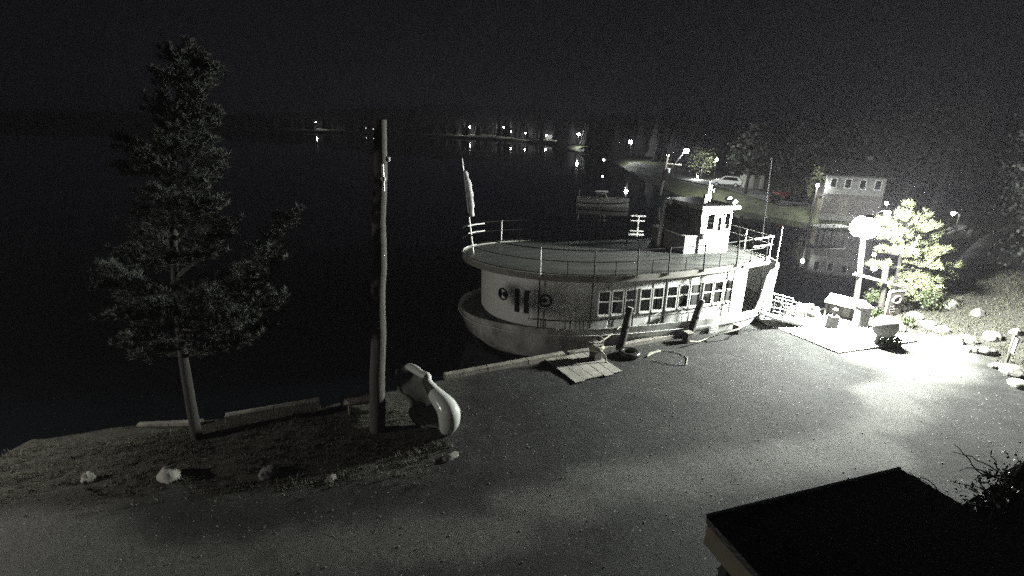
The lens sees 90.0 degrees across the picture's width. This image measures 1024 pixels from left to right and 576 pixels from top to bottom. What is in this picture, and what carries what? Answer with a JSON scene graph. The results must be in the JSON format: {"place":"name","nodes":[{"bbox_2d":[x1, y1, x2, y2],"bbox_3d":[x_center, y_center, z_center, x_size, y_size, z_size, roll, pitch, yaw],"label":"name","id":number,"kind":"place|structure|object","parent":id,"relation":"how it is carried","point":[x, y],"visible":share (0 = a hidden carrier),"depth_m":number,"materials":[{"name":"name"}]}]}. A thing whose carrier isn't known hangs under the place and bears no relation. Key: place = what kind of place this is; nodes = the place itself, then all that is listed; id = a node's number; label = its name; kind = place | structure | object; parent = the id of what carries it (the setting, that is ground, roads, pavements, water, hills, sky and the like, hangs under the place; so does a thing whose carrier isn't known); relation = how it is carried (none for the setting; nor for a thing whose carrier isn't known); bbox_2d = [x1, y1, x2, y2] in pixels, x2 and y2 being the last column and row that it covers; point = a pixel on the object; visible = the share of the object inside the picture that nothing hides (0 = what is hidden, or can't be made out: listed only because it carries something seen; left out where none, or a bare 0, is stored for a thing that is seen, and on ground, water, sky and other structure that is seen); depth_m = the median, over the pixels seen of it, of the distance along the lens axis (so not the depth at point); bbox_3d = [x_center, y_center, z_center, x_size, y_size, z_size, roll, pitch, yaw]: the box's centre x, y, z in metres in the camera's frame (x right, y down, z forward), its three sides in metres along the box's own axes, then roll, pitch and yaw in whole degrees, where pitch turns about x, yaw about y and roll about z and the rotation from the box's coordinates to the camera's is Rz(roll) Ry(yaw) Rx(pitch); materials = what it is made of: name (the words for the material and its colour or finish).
{"place":"outdoors","nodes":[
{"label":"outdoors","id":0,"kind":"place"},
{"bbox_2d":[0,104,653,132],"bbox_3d":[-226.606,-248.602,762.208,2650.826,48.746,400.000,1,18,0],"label":"hills","id":1,"kind":"structure","parent":0,"point":[414,115],"depth_m":625.13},
{"bbox_2d":[0,123,977,455],"bbox_3d":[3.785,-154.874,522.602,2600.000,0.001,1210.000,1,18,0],"label":"lake water","id":2,"kind":"structure","parent":0,"point":[66,195],"depth_m":39.25,"materials":[{"name":"black liquid"}]},
{"bbox_2d":[574,190,629,206],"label":"moored boat","id":3,"kind":"object","parent":2,"relation":"on","point":[601,199],"visible":0.98,"depth_m":64.43,"materials":[{"name":"paint"}]},
{"bbox_2d":[458,158,783,357],"bbox_3d":[5.358,-1.618,24.330,15.896,8.702,7.552,-4,18,-15],"label":"tour boat","id":4,"kind":"object","parent":2,"relation":"on","point":[531,297],"visible":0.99,"depth_m":21.96,"materials":[{"name":"white paint"}]},
{"bbox_2d":[762,158,772,236],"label":"flagpole","id":5,"kind":"object","parent":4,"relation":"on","point":[765,217],"visible":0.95,"depth_m":41.45,"materials":[{"name":"metal"}]},
{"bbox_2d":[628,215,645,236],"bbox_3d":[7.316,-1.355,30.928,0.890,6.124,0.197,3,18,6],"label":"channel marker","id":6,"kind":"object","parent":2,"relation":"in","point":[636,234],"visible":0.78,"depth_m":30.20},
{"bbox_2d":[809,223,849,237],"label":"landing stage","id":7,"kind":"object","parent":2,"relation":"in","point":[832,226],"visible":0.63,"depth_m":48.79,"materials":[{"name":"wood"}]},
{"bbox_2d":[0,223,1023,575],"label":"ground","id":8,"kind":"structure","parent":0,"point":[618,501],"depth_m":13.55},
{"bbox_2d":[80,471,96,484],"bbox_3d":[-10.321,4.656,12.481,0.242,0.398,0.331,12,20,30],"label":"rock","id":9,"kind":"object","parent":8,"relation":"on","point":[88,476],"visible":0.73,"depth_m":12.39,"materials":[{"name":"stone"}]},
{"bbox_2d":[156,465,181,483],"bbox_3d":[-8.393,4.614,12.575,0.574,0.491,0.545,6,18,13],"label":"rock","id":10,"kind":"object","parent":8,"relation":"on","point":[169,474],"visible":0.9,"depth_m":12.40,"materials":[{"name":"stone"}]},
{"bbox_2d":[137,418,203,426],"bbox_3d":[-9.894,5.108,15.230,1.705,2.680,0.332,-1,18,-7],"label":"seawall timber","id":11,"kind":"object","parent":8,"relation":"on","point":[168,423],"visible":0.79,"depth_m":14.71,"materials":[{"name":"grey wood"}]},
{"bbox_2d":[83,33,308,440],"bbox_3d":[-7.973,-0.510,12.684,6.016,10.572,3.358,1,18,0],"label":"pine tree","id":12,"kind":"object","parent":8,"relation":"on","point":[242,278],"visible":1,"depth_m":12.16,"materials":[{"name":"green plant"}]},
{"bbox_2d":[0,408,464,519],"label":"grass","id":13,"kind":"structure","parent":8,"relation":"on","point":[285,445],"depth_m":13.36,"materials":[{"name":"plant"}]},
{"bbox_2d":[258,465,278,480],"bbox_3d":[-6.107,4.652,12.881,0.421,0.364,0.511,16,23,39],"label":"rock","id":14,"kind":"object","parent":8,"relation":"on","point":[267,472],"visible":0.88,"depth_m":12.74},
{"bbox_2d":[225,397,319,422],"bbox_3d":[-7.254,4.861,15.933,2.604,2.730,0.360,-6,19,-22],"label":"seawall timber","id":15,"kind":"object","parent":8,"relation":"on","point":[281,408],"visible":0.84,"depth_m":15.40,"materials":[{"name":"grey wood"}]},
{"bbox_2d":[324,474,335,483],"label":"rock","id":16,"kind":"object","parent":8,"relation":"on","point":[330,478],"visible":0.98,"depth_m":12.68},
{"bbox_2d":[340,392,369,414],"bbox_3d":[-4.696,3.768,15.940,1.208,0.810,0.658,-5,18,-18],"label":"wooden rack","id":17,"kind":"object","parent":8,"relation":"on","point":[354,399],"visible":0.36,"depth_m":15.75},
{"bbox_2d":[369,119,390,433],"bbox_3d":[-3.571,0.255,13.638,1.014,9.043,0.493,1,18,0],"label":"wooden pole","id":18,"kind":"object","parent":8,"relation":"on","point":[378,357],"visible":0.98,"depth_m":13.39,"materials":[{"name":"brown wood"}]},
{"bbox_2d":[396,363,460,434],"bbox_3d":[-2.785,3.260,15.518,0.976,1.632,3.401,-13,22,-38],"label":"water slide","id":19,"kind":"object","parent":8,"relation":"on","point":[428,399],"visible":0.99,"depth_m":15.22,"materials":[{"name":"plastic"}]},
{"bbox_2d":[442,451,458,461],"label":"rock","id":20,"kind":"object","parent":8,"relation":"on","point":[448,457],"visible":1,"depth_m":13.64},
{"bbox_2d":[443,351,564,379],"bbox_3d":[-0.239,4.021,19.375,4.833,2.710,0.360,-7,19,-24],"label":"seawall timber","id":21,"kind":"object","parent":8,"relation":"on","point":[495,366],"visible":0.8,"depth_m":18.76,"materials":[{"name":"grey wood"}]},
{"bbox_2d":[567,344,614,354],"bbox_3d":[3.106,3.665,20.811,2.088,2.700,0.354,-5,19,-21],"label":"seawall timber","id":22,"kind":"object","parent":8,"relation":"on","point":[610,347],"visible":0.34,"depth_m":20.22,"materials":[{"name":"grey wood"}]},
{"bbox_2d":[616,306,633,349],"bbox_3d":[4.523,1.905,20.789,0.826,2.321,0.327,-12,22,-36],"label":"mooring pile","id":23,"kind":"object","parent":8,"relation":"on","point":[625,329],"visible":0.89,"depth_m":20.64,"materials":[{"name":"brown wood"}]},
{"bbox_2d":[618,347,640,359],"bbox_3d":[4.622,2.563,20.166,0.890,0.230,0.890,1,18,0],"label":"tyre","id":24,"kind":"object","parent":8,"relation":"on","point":[633,353],"visible":1,"depth_m":19.97,"materials":[{"name":"black rubber"}]},
{"bbox_2d":[625,334,682,346],"bbox_3d":[5.882,3.363,22.016,3.312,2.700,0.360,-7,19,-25],"label":"seawall timber","id":25,"kind":"object","parent":8,"relation":"on","point":[633,343],"visible":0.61,"depth_m":21.43,"materials":[{"name":"grey wood"}]},
{"bbox_2d":[648,350,687,364],"bbox_3d":[6.080,2.711,20.043,1.603,0.035,1.348,1,18,0],"label":"rope loop","id":26,"kind":"object","parent":8,"relation":"on","point":[669,363],"visible":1,"depth_m":19.94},
{"bbox_2d":[682,330,693,343],"bbox_3d":[7.393,2.101,21.571,0.336,0.565,0.336,-7,20,-26],"label":"bollard","id":27,"kind":"object","parent":8,"relation":"on","point":[687,336],"visible":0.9,"depth_m":21.45,"materials":[{"name":"grey wood"}]},
{"bbox_2d":[688,299,704,331],"bbox_3d":[7.769,1.607,22.061,1.049,2.270,0.325,-9,20,-30],"label":"mooring pile","id":28,"kind":"object","parent":8,"relation":"on","point":[696,314],"visible":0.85,"depth_m":21.90,"materials":[{"name":"brown wood"}]},
{"bbox_2d":[717,565,730,575],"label":"pointed post","id":29,"kind":"object","parent":8,"relation":"on","point":[722,570],"visible":0.27,"depth_m":8.30,"materials":[{"name":"brown wood"}]},
{"bbox_2d":[732,323,742,334],"bbox_3d":[9.997,1.844,22.688,0.358,0.505,0.358,-7,20,-26],"label":"bollard","id":30,"kind":"object","parent":8,"relation":"on","point":[737,326],"visible":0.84,"depth_m":22.58,"materials":[{"name":"grey wood"}]},
{"bbox_2d":[688,323,747,342],"bbox_3d":[8.967,1.975,21.851,3.779,0.449,0.489,-8,20,-27],"label":"mooring rope","id":31,"kind":"object","parent":30,"relation":"attached to","point":[719,334],"visible":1,"depth_m":21.73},
{"bbox_2d":[784,303,813,312],"bbox_3d":[14.369,2.171,26.173,1.828,2.750,0.342,-6,19,-21],"label":"seawall timber","id":32,"kind":"object","parent":8,"relation":"on","point":[803,307],"visible":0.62,"depth_m":25.68,"materials":[{"name":"wood"}]},
{"bbox_2d":[825,308,839,328],"bbox_3d":[14.652,1.379,23.350,0.360,1.010,0.360,1,18,0],"label":"white post","id":33,"kind":"object","parent":8,"relation":"on","point":[832,320],"visible":1,"depth_m":23.25,"materials":[{"name":"paint"}]},
{"bbox_2d":[823,293,866,318],"bbox_3d":[15.928,0.997,24.613,0.753,1.059,1.536,-13,22,-38],"label":"notice stand","id":34,"kind":"object","parent":8,"relation":"on","point":[845,306],"visible":0.69,"depth_m":24.63,"materials":[{"name":"white paint"}]},
{"bbox_2d":[852,302,874,326],"bbox_3d":[16.142,1.227,23.599,0.566,1.220,0.566,1,18,0],"label":"white cabinet","id":35,"kind":"object","parent":8,"relation":"on","point":[862,314],"visible":0.94,"depth_m":23.45,"materials":[{"name":"paint"}]},
{"bbox_2d":[704,467,1023,575],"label":"roof","id":36,"kind":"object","parent":8,"relation":"on","point":[897,521],"visible":1,"depth_m":4.25,"materials":[{"name":"black"}]},
{"bbox_2d":[863,288,879,305],"bbox_3d":[18.934,0.451,26.859,0.860,1.016,1.112,13,21,32],"label":"shrub","id":37,"kind":"object","parent":8,"relation":"on","point":[872,297],"visible":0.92,"depth_m":26.77,"materials":[{"name":"green plant"}]},
{"bbox_2d":[871,306,885,316],"bbox_3d":[17.966,1.170,25.164,0.697,0.599,0.609,1,18,0],"label":"shrub","id":38,"kind":"object","parent":8,"relation":"on","point":[878,311],"visible":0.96,"depth_m":25.01,"materials":[{"name":"green plant"}]},
{"bbox_2d":[876,208,892,215],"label":"street lamp","id":39,"kind":"object","parent":8,"relation":"on","point":[887,212],"visible":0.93,"depth_m":47.02,"materials":[{"name":"white glass"}]},
{"bbox_2d":[899,323,906,331],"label":"rock","id":40,"kind":"object","parent":8,"relation":"on","point":[903,328],"visible":0.38,"depth_m":23.30,"materials":[{"name":"stone"}]},
{"bbox_2d":[901,315,916,327],"bbox_3d":[18.509,1.560,23.946,0.693,0.614,0.607,-15,24,-42],"label":"shrub","id":41,"kind":"object","parent":8,"relation":"on","point":[908,321],"visible":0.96,"depth_m":23.84,"materials":[{"name":"green plant"}]},
{"bbox_2d":[864,199,962,302],"bbox_3d":[21.175,-1.595,26.393,5.841,6.017,3.561,1,18,0],"label":"pine tree","id":42,"kind":"object","parent":8,"relation":"on","point":[911,255],"visible":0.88,"depth_m":26.14,"materials":[{"name":"green plant"}]},
{"bbox_2d":[906,311,924,319],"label":"boulder","id":43,"kind":"object","parent":8,"relation":"on","point":[917,315],"visible":0.66,"depth_m":24.94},
{"bbox_2d":[918,320,937,329],"bbox_3d":[19.603,1.758,24.065,0.698,0.578,0.878,-7,19,-24],"label":"boulder","id":44,"kind":"object","parent":8,"relation":"on","point":[932,325],"visible":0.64,"depth_m":23.86,"materials":[{"name":"stone"}]},
{"bbox_2d":[909,282,950,311],"bbox_3d":[20.991,0.447,26.007,2.015,1.568,1.517,-5,19,-20],"label":"shrub","id":45,"kind":"object","parent":8,"relation":"on","point":[926,298],"visible":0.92,"depth_m":25.84,"materials":[{"name":"green plant"}]},
{"bbox_2d":[935,325,951,332],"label":"boulder","id":46,"kind":"object","parent":8,"relation":"on","point":[942,328],"visible":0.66,"depth_m":23.43,"materials":[{"name":"stone"}]},
{"bbox_2d":[941,299,960,309],"bbox_3d":[22.667,0.926,26.480,0.936,0.677,0.824,0,18,-3],"label":"boulder","id":47,"kind":"object","parent":8,"relation":"on","point":[954,304],"visible":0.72,"depth_m":26.18,"materials":[{"name":"stone"}]},
{"bbox_2d":[947,209,959,254],"bbox_3d":[32.273,-4.109,37.704,0.761,3.372,0.390,1,18,0],"label":"street lamp","id":48,"kind":"object","parent":8,"relation":"on","point":[952,213],"visible":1,"depth_m":37.55,"materials":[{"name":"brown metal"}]},
{"bbox_2d":[944,336,964,344],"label":"boulder","id":49,"kind":"object","parent":8,"relation":"on","point":[956,340],"visible":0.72,"depth_m":22.19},
{"bbox_2d":[946,224,972,236],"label":"picnic table","id":50,"kind":"object","parent":8,"relation":"on","point":[962,227],"visible":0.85,"depth_m":44.54,"materials":[{"name":"white paint"}]},
{"bbox_2d":[957,272,973,281],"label":"boulder","id":51,"kind":"object","parent":8,"relation":"on","point":[964,276],"visible":0.7,"depth_m":29.32,"materials":[{"name":"stone"}]},
{"bbox_2d":[957,334,977,344],"bbox_3d":[19.867,2.305,22.395,0.632,0.587,0.828,0,18,-4],"label":"boulder","id":52,"kind":"object","parent":8,"relation":"on","point":[968,339],"visible":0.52,"depth_m":22.13,"materials":[{"name":"stone"}]},
{"bbox_2d":[966,346,978,353],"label":"boulder","id":53,"kind":"object","parent":8,"relation":"on","point":[973,349],"visible":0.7,"depth_m":21.17,"materials":[{"name":"stone"}]},
{"bbox_2d":[970,308,985,316],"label":"boulder","id":54,"kind":"object","parent":8,"relation":"on","point":[976,312],"visible":0.79,"depth_m":24.79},
{"bbox_2d":[978,346,998,355],"bbox_3d":[19.558,2.661,21.145,0.823,0.539,0.580,1,18,0],"label":"boulder","id":55,"kind":"object","parent":8,"relation":"on","point":[985,350],"visible":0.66,"depth_m":20.93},
{"bbox_2d":[981,331,1003,341],"bbox_3d":[21.026,2.177,22.416,0.676,0.587,0.936,6,18,15],"label":"boulder","id":56,"kind":"object","parent":8,"relation":"on","point":[989,336],"visible":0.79,"depth_m":22.21,"materials":[{"name":"stone"}]},
{"bbox_2d":[963,462,1023,538],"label":"lean to","id":57,"kind":"object","parent":8,"relation":"on","point":[1010,520],"visible":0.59,"depth_m":4.96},
{"bbox_2d":[908,442,1023,521],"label":"shrub","id":58,"kind":"object","parent":57,"relation":"on","point":[988,476],"visible":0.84,"depth_m":5.10,"materials":[{"name":"leaves"},{"name":"woody stems"}]},
{"bbox_2d":[988,363,1001,368],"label":"boulder","id":59,"kind":"object","parent":8,"relation":"on","point":[994,365],"visible":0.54,"depth_m":19.79,"materials":[{"name":"stone"}]},
{"bbox_2d":[968,113,1023,237],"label":"tree","id":60,"kind":"object","parent":8,"relation":"on","point":[1012,196],"visible":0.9,"depth_m":30.15,"materials":[{"name":"green plant"}]},
{"bbox_2d":[979,164,1023,265],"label":"tree","id":61,"kind":"object","parent":8,"relation":"on","point":[1018,230],"visible":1,"depth_m":25.96,"materials":[{"name":"green plant"}]},
{"bbox_2d":[984,114,1023,215],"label":"tree","id":62,"kind":"object","parent":8,"relation":"on","point":[1015,175],"visible":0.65,"depth_m":34.61,"materials":[{"name":"green plant"}]},
{"bbox_2d":[998,363,1023,377],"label":"boulder","id":63,"kind":"object","parent":8,"relation":"on","point":[1014,371],"visible":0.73,"depth_m":19.20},
{"bbox_2d":[1005,328,1023,363],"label":"marker post","id":64,"kind":"object","parent":8,"relation":"on","point":[1016,332],"visible":0.96,"depth_m":19.43,"materials":[{"name":"white wood"}]},
{"bbox_2d":[1006,378,1023,390],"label":"boulder","id":65,"kind":"object","parent":8,"relation":"on","point":[1016,383],"visible":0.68,"depth_m":18.31,"materials":[{"name":"stone"}]},
{"bbox_2d":[0,0,1023,138],"label":"sky","id":66,"kind":"structure","parent":0,"point":[748,58],"materials":[{"name":"black"}]},
{"bbox_2d":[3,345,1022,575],"bbox_3d":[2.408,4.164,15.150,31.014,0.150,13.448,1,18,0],"label":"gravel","id":67,"kind":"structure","parent":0,"point":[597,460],"depth_m":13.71,"materials":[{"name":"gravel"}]},
{"bbox_2d":[546,352,621,382],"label":"board platform","id":68,"kind":"structure","parent":67,"relation":"on","point":[578,368],"depth_m":18.92,"materials":[{"name":"wood"}]},
{"bbox_2d":[589,341,603,360],"bbox_3d":[3.205,2.490,19.582,0.403,0.825,0.403,-7,20,-26],"label":"bollard","id":69,"kind":"object","parent":68,"relation":"on","point":[595,356],"visible":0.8,"depth_m":19.44,"materials":[{"name":"grey wood"}]},
{"bbox_2d":[588,343,608,363],"bbox_3d":[3.413,2.523,19.329,0.624,0.698,1.248,-13,22,-37],"label":"mooring rope","id":70,"kind":"object","parent":69,"relation":"attached to","point":[595,349],"visible":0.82,"depth_m":19.29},
{"bbox_2d":[120,124,1023,239],"bbox_3d":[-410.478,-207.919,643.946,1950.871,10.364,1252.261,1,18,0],"label":"shore land","id":71,"kind":"structure","parent":0,"point":[968,205],"depth_m":75.58,"materials":[{"name":"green plant"}]},
{"bbox_2d":[530,110,540,138],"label":"shore tree","id":72,"kind":"object","parent":71,"relation":"on","point":[534,129],"visible":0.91,"depth_m":366.27,"materials":[{"name":"plant"}]},
{"bbox_2d":[525,139,568,143],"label":"shore wall","id":73,"kind":"structure","parent":71,"relation":"on","point":[547,141],"depth_m":306.42,"materials":[{"name":"concrete"}]},
{"bbox_2d":[545,131,552,138],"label":"house","id":74,"kind":"structure","parent":71,"relation":"on","point":[548,134],"depth_m":353.90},
{"bbox_2d":[104,106,1023,185],"bbox_3d":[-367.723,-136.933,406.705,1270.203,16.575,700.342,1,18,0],"label":"woods","id":75,"kind":"object","parent":71,"relation":"on","point":[661,138],"visible":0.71,"depth_m":142.01,"materials":[{"name":"plant"}]},
{"bbox_2d":[658,147,690,194],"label":"utility pole","id":76,"kind":"object","parent":71,"relation":"on","point":[667,170],"visible":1,"depth_m":69.84,"materials":[{"name":"brown wood"}]},
{"bbox_2d":[686,147,715,178],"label":"street tree","id":77,"kind":"object","parent":71,"relation":"on","point":[702,161],"visible":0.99,"depth_m":90.34,"materials":[{"name":"green plant"}]},
{"bbox_2d":[726,122,779,193],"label":"dark tree","id":78,"kind":"object","parent":71,"relation":"on","point":[763,140],"visible":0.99,"depth_m":68.42,"materials":[{"name":"plant"}]},
{"bbox_2d":[739,168,766,188],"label":"shed","id":79,"kind":"structure","parent":71,"relation":"on","point":[754,183],"depth_m":77.48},
{"bbox_2d":[753,176,759,188],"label":"door","id":80,"kind":"structure","parent":79,"relation":"in","point":[756,181],"depth_m":77.39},
{"bbox_2d":[766,191,783,203],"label":"shrub","id":81,"kind":"object","parent":71,"relation":"on","point":[774,198],"visible":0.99,"depth_m":62.52,"materials":[{"name":"green plant"}]},
{"bbox_2d":[772,192,793,199],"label":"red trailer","id":82,"kind":"object","parent":71,"relation":"on","point":[787,196],"visible":0.45,"depth_m":64.62,"materials":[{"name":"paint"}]},
{"bbox_2d":[770,122,820,191],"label":"dark tree","id":83,"kind":"object","parent":71,"relation":"on","point":[803,148],"visible":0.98,"depth_m":65.28,"materials":[{"name":"plant"}]},
{"bbox_2d":[790,184,810,201],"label":"shrub","id":84,"kind":"object","parent":71,"relation":"on","point":[799,195],"visible":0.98,"depth_m":62.71,"materials":[{"name":"green plant"}]},
{"bbox_2d":[803,164,824,197],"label":"lit tree","id":85,"kind":"object","parent":71,"relation":"on","point":[820,173],"visible":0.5,"depth_m":58.90,"materials":[{"name":"green plant"}]},
{"bbox_2d":[809,183,819,222],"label":"street lamp","id":86,"kind":"object","parent":71,"relation":"on","point":[817,184],"visible":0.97,"depth_m":55.64,"materials":[{"name":"grey metal"}]},
{"bbox_2d":[810,182,824,212],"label":"house","id":87,"kind":"structure","parent":71,"relation":"on","point":[819,196],"depth_m":57.24,"materials":[{"name":"white paint"}]},
{"bbox_2d":[798,114,882,182],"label":"dark tree","id":88,"kind":"object","parent":71,"relation":"on","point":[842,135],"visible":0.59,"depth_m":61.63,"materials":[{"name":"plant"}]},
{"bbox_2d":[819,156,892,221],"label":"house","id":89,"kind":"structure","parent":71,"relation":"on","point":[853,189],"depth_m":53.64,"materials":[{"name":"white paint"}]},
{"bbox_2d":[830,178,837,187],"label":"window","id":90,"kind":"structure","parent":89,"relation":"in","point":[833,183],"depth_m":54.08,"materials":[{"name":"white paint"}]},
{"bbox_2d":[836,197,848,215],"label":"door","id":91,"kind":"structure","parent":89,"relation":"in","point":[843,201],"depth_m":54.26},
{"bbox_2d":[844,179,852,188],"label":"window","id":92,"kind":"structure","parent":89,"relation":"in","point":[848,182],"depth_m":53.50,"materials":[{"name":"white paint"}]},
{"bbox_2d":[858,179,867,189],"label":"window","id":93,"kind":"structure","parent":89,"relation":"in","point":[862,185],"depth_m":52.92,"materials":[{"name":"white paint"}]},
{"bbox_2d":[873,180,882,190],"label":"window","id":94,"kind":"structure","parent":89,"relation":"in","point":[877,186],"depth_m":52.34,"materials":[{"name":"white paint"}]},
{"bbox_2d":[837,105,921,186],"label":"dark tree","id":95,"kind":"object","parent":71,"relation":"on","point":[878,134],"visible":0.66,"depth_m":55.22,"materials":[{"name":"plant"}]},
{"bbox_2d":[883,179,892,198],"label":"dark tree","id":96,"kind":"object","parent":71,"relation":"on","point":[887,187],"depth_m":56.54,"materials":[{"name":"plant"}]},
{"bbox_2d":[874,95,971,207],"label":"dark tree","id":97,"kind":"object","parent":71,"relation":"on","point":[931,173],"visible":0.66,"depth_m":53.09,"materials":[{"name":"plant"}]},
{"bbox_2d":[895,73,1011,218],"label":"dark tree","id":98,"kind":"object","parent":71,"relation":"on","point":[950,146],"visible":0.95,"depth_m":50.66,"materials":[{"name":"plant"}]},
{"bbox_2d":[624,162,812,204],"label":"road","id":99,"kind":"structure","parent":0,"point":[757,193],"depth_m":80.66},
{"bbox_2d":[711,175,741,186],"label":"parked car","id":100,"kind":"object","parent":99,"relation":"on","point":[735,181],"visible":0.9,"depth_m":79.11,"materials":[{"name":"white paint"}]},
{"bbox_2d":[757,315,916,353],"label":"concrete pavement","id":101,"kind":"structure","parent":0,"point":[846,335],"depth_m":22.68,"materials":[{"name":"concrete"}]},
{"bbox_2d":[759,290,807,326],"bbox_3d":[12.413,0.933,23.501,1.723,1.494,1.031,-1,18,-9],"label":"gangway","id":102,"kind":"object","parent":101,"relation":"on","point":[782,318],"visible":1,"depth_m":23.26,"materials":[{"name":"metal"}]},
{"bbox_2d":[807,307,820,317],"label":"dock block","id":103,"kind":"structure","parent":101,"relation":"on","point":[813,312],"depth_m":24.57,"materials":[{"name":"stone"}]},
{"bbox_2d":[851,237,909,319],"bbox_3d":[17.692,-0.447,24.568,3.781,4.735,0.442,-5,18,-18],"label":"sign frame","id":104,"kind":"object","parent":101,"relation":"on","point":[883,280],"visible":0.61,"depth_m":24.25,"materials":[{"name":"white wood"}]},
{"bbox_2d":[849,214,879,238],"bbox_3d":[15.666,-2.732,22.438,1.664,1.065,1.087,-10,21,-31],"label":"flood lamp","id":105,"kind":"object","parent":104,"relation":"on","point":[867,226],"visible":1,"depth_m":21.97,"materials":[{"name":"glass"}]},
{"bbox_2d":[884,285,906,314],"bbox_3d":[18.836,0.598,25.138,1.080,1.540,0.155,-4,18,-17],"label":"hanging sign","id":106,"kind":"object","parent":104,"relation":"hanging from","point":[894,302],"visible":0.98,"depth_m":25.14,"materials":[{"name":"paint"}]},
{"bbox_2d":[872,315,904,347],"bbox_3d":[15.903,1.800,21.708,1.170,1.307,0.960,1,18,0],"label":"covered planter","id":107,"kind":"object","parent":101,"relation":"on","point":[885,328],"visible":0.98,"depth_m":21.48,"materials":[{"name":"white paint"}]},
{"bbox_2d":[870,258,1023,367],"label":"grass","id":108,"kind":"structure","parent":0,"point":[961,307],"depth_m":25.93,"materials":[{"name":"plant"}]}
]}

